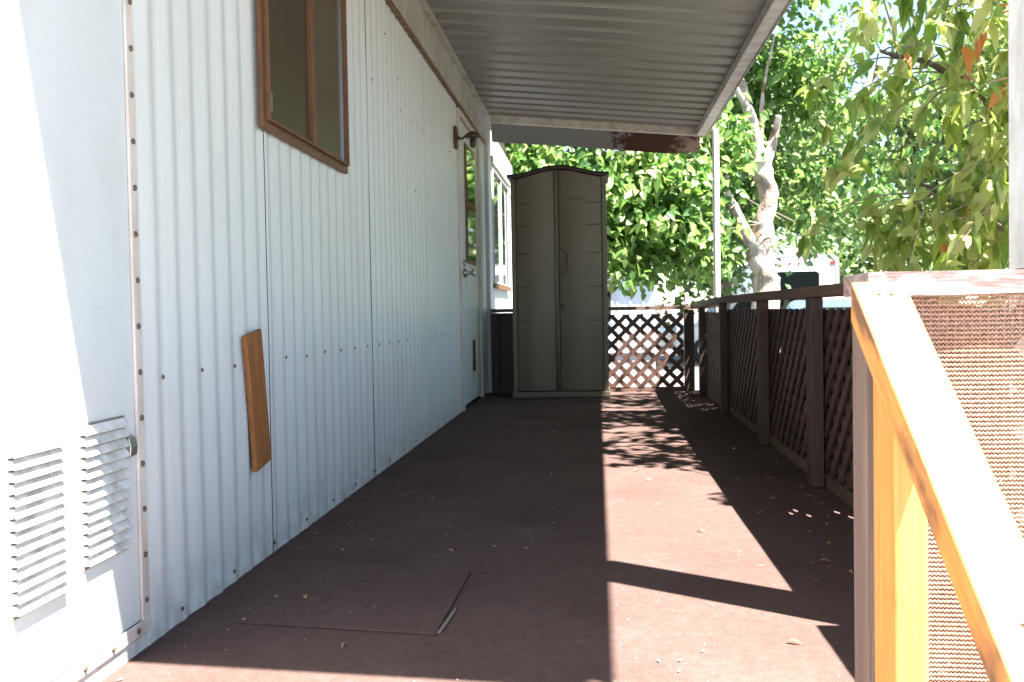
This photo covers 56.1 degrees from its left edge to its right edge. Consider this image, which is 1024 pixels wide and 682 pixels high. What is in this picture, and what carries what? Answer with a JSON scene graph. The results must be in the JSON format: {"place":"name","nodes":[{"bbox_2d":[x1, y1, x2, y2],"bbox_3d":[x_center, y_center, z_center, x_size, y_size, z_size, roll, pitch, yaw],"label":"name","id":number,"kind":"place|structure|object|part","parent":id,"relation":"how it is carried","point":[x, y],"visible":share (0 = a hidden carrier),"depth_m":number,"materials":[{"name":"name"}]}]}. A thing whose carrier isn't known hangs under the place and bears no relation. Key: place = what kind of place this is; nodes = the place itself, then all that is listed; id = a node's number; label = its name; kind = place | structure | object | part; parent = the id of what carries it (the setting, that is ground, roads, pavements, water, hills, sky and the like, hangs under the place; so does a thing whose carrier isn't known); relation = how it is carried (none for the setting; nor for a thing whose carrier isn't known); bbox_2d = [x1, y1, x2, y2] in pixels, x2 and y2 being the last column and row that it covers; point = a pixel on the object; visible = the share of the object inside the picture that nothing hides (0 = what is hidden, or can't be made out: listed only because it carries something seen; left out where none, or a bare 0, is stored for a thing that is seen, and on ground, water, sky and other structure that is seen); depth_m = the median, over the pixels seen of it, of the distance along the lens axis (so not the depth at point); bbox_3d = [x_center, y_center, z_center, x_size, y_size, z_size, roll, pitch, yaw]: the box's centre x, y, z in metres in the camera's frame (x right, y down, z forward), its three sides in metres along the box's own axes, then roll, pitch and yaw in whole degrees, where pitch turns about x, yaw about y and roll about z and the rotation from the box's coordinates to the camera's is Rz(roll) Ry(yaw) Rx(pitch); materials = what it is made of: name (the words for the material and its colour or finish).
{"place":"outdoors","nodes":[
{"label":"outdoors","id":0,"kind":"place"},
{"bbox_2d":[563,0,1007,311],"label":"sky","id":1,"kind":"structure","parent":0,"point":[827,13],"materials":[{"name":"white"}]},
{"bbox_2d":[609,306,977,389],"bbox_3d":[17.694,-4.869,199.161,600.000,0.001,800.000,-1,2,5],"label":"ground","id":2,"kind":"structure","parent":0,"point":[655,379],"depth_m":22.06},
{"bbox_2d":[0,0,518,681],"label":"mobile home","id":3,"kind":"object","parent":2,"relation":"on","point":[192,192],"visible":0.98,"depth_m":2.29,"materials":[{"name":"white metal"}]},
{"bbox_2d":[242,329,271,471],"bbox_3d":[-0.683,0.158,2.577,0.016,0.368,0.116,-1,10,5],"label":"wood board","id":4,"kind":"object","parent":3,"relation":"attached to","point":[253,356],"visible":1,"depth_m":2.56,"materials":[{"name":"brown wood"}]},
{"bbox_2d":[256,0,349,173],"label":"window","id":5,"kind":"structure","parent":3,"relation":"in","point":[302,64],"depth_m":3.07,"materials":[{"name":"brown wood"}]},
{"bbox_2d":[454,126,479,149],"bbox_3d":[-0.294,-1.346,6.342,0.171,0.148,0.101,-1,2,5],"label":"wall lamp","id":6,"kind":"object","parent":3,"relation":"attached to","point":[472,136],"visible":1,"depth_m":6.32,"materials":[{"name":"brown metal"}]},
{"bbox_2d":[456,107,483,410],"bbox_3d":[-0.285,-0.569,7.076,0.117,2.062,1.125,-1,2,5],"label":"door","id":7,"kind":"structure","parent":3,"relation":"in","point":[468,158],"depth_m":6.98,"materials":[{"name":"paint"}]},
{"bbox_2d":[491,165,511,291],"bbox_3d":[-0.101,-1.033,9.202,0.035,1.085,1.570,-1,2,5],"label":"window","id":8,"kind":"structure","parent":3,"relation":"in","point":[499,190],"depth_m":9.19,"materials":[{"name":"paint"}]},
{"bbox_2d":[418,0,1023,523],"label":"patio awning","id":9,"kind":"object","parent":3,"relation":"attached to","point":[660,76],"visible":0.91,"depth_m":6.00,"materials":[{"name":"paint"}]},
{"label":"deck frame","id":10,"kind":"structure","parent":3,"relation":"attached to","visible":0},
{"bbox_2d":[101,390,974,681],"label":"deck carpet","id":11,"kind":"object","parent":10,"relation":"on","point":[539,596],"visible":0.92,"depth_m":2.59,"materials":[{"name":"brown carpet"}]},
{"bbox_2d":[235,562,470,634],"bbox_3d":[-0.331,0.604,2.296,0.460,0.004,0.514,-1,2,12],"label":"carpet patch","id":12,"kind":"object","parent":11,"relation":"on","point":[396,599],"visible":1,"depth_m":2.24,"materials":[{"name":"brown carpet"}]},
{"bbox_2d":[437,606,456,633],"bbox_3d":[-0.139,0.607,2.097,0.008,0.002,0.188,-1,2,9],"label":"wood splinter","id":13,"kind":"object","parent":11,"relation":"on","point":[442,627],"visible":1,"depth_m":2.07,"materials":[{"name":"brown"}]},
{"bbox_2d":[117,401,942,681],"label":"lint","id":14,"kind":"object","parent":11,"relation":"on","point":[526,547],"visible":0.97,"depth_m":2.20,"materials":[{"name":"beige"}]},
{"bbox_2d":[507,165,609,397],"bbox_3d":[0.385,-0.464,7.623,0.781,1.790,0.504,-1,2,5],"label":"storage cabinet","id":15,"kind":"object","parent":11,"relation":"on","point":[559,275],"visible":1,"depth_m":7.40,"materials":[{"name":"beige plastic"}]},
{"bbox_3d":[0.201,-0.464,7.434,0.324,1.702,0.053,-1,2,5],"label":"door","id":16,"kind":"part","parent":15,"relation":"part of","materials":[{"name":"beige plastic"}]},
{"bbox_3d":[0.532,-0.469,7.398,0.325,1.702,0.066,-1,2,5],"label":"door","id":17,"kind":"part","parent":15,"relation":"part of","materials":[{"name":"beige plastic"}]},
{"bbox_2d":[491,305,694,392],"bbox_3d":[0.662,0.069,7.929,1.663,0.697,0.100,-1,2,5],"label":"lattice railing","id":18,"kind":"object","parent":11,"relation":"on","point":[502,349],"visible":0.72,"depth_m":7.90,"materials":[{"name":"brown wood"}]},
{"bbox_2d":[691,268,1023,581],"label":"lattice railing","id":19,"kind":"object","parent":11,"relation":"on","point":[780,380],"visible":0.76,"depth_m":4.08,"materials":[{"name":"brown wood"}]},
{"bbox_2d":[843,269,1023,681],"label":"step railing","id":20,"kind":"object","parent":10,"relation":"attached to","point":[999,281],"visible":0.28,"depth_m":1.33,"materials":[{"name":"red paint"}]},
{"bbox_2d":[910,293,1023,681],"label":"shade cloth","id":21,"kind":"object","parent":20,"relation":"attached to","point":[1020,299],"visible":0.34,"depth_m":1.28,"materials":[{"name":"beige fabric"}]},
{"bbox_2d":[607,263,658,375],"bbox_3d":[-0.319,-0.663,24.114,7.700,2.760,6.400,-1,2,5],"label":"neighbour home","id":22,"kind":"object","parent":2,"relation":"on","point":[616,298],"visible":0.06,"depth_m":20.85,"materials":[{"name":"white"}]},
{"bbox_2d":[608,286,613,322],"bbox_3d":[1.701,-0.783,20.885,1.000,0.800,0.035,-1,2,5],"label":"window","id":23,"kind":"structure","parent":22,"relation":"in","point":[610,296],"depth_m":20.84,"materials":[{"name":"glass"}]},
{"bbox_2d":[658,299,804,360],"bbox_3d":[6.573,-0.367,26.524,4.810,1.746,1.860,-1,2,-5],"label":"parked car","id":24,"kind":"object","parent":2,"relation":"on","point":[784,304],"visible":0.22,"depth_m":25.65,"materials":[{"name":"white paint"}]},
{"bbox_3d":[7.017,-0.864,26.548,3.000,0.570,1.781,-1,2,-5],"label":"side window","id":25,"kind":"part","parent":24,"relation":"part of","materials":[{"name":"black glass"}]},
{"bbox_2d":[586,34,896,327],"bbox_3d":[4.691,-4.532,25.307,11.086,10.387,9.247,0,2,18],"label":"leafy tree","id":26,"kind":"object","parent":2,"relation":"on","point":[739,275],"visible":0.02,"depth_m":24.88,"materials":[{"name":"green plant"}]},
{"bbox_2d":[732,248,839,299],"bbox_3d":[9.940,-1.552,35.710,2.660,3.449,7.040,-1,2,5],"label":"camper trailer","id":27,"kind":"object","parent":2,"relation":"on","point":[824,270],"visible":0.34,"depth_m":32.20,"materials":[{"name":"white"}]},
{"bbox_3d":[9.437,-1.998,32.233,1.730,0.670,0.015,-1,2,5],"label":"rear window","id":28,"kind":"part","parent":27,"relation":"part of","materials":[{"name":"black glass"}]},
{"bbox_2d":[786,299,850,309],"bbox_3d":[3.921,0.281,10.705,1.860,1.496,4.510,-1,2,15],"label":"parked car","id":29,"kind":"object","parent":2,"relation":"on","point":[827,304],"depth_m":10.30,"materials":[{"name":"blue paint"}]},
{"bbox_2d":[676,152,979,302],"bbox_3d":[12.605,-4.743,41.320,15.657,9.556,12.924,-1,2,5],"label":"leafy tree","id":30,"kind":"object","parent":2,"relation":"on","point":[848,254],"visible":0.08,"depth_m":37.70,"materials":[{"name":"green plant"}]},
{"bbox_2d":[829,2,1007,307],"bbox_3d":[9.515,-3.219,18.994,6.285,7.943,4.756,-2,2,-15],"label":"leafy tree","id":31,"kind":"object","parent":2,"relation":"on","point":[901,141],"visible":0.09,"depth_m":18.60,"materials":[{"name":"green plant"}]},
{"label":"garden bed","id":32,"kind":"structure","parent":0,"visible":0},
{"bbox_2d":[506,0,1002,308],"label":"shade tree","id":33,"kind":"object","parent":32,"relation":"on","point":[645,229],"visible":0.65,"depth_m":11.62,"materials":[{"name":"green plant"}]},
{"bbox_2d":[793,0,1008,307],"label":"drooping leaf tree","id":34,"kind":"object","parent":32,"relation":"on","point":[981,204],"visible":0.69,"depth_m":4.93,"materials":[{"name":"green plant"}]},
{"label":"deck steps","id":35,"kind":"structure","parent":0,"visible":0},
{"bbox_2d":[851,281,1023,681],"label":"step handrail","id":36,"kind":"object","parent":35,"relation":"attached to","point":[932,468],"visible":1,"depth_m":1.10,"materials":[{"name":"wood"}]}
]}

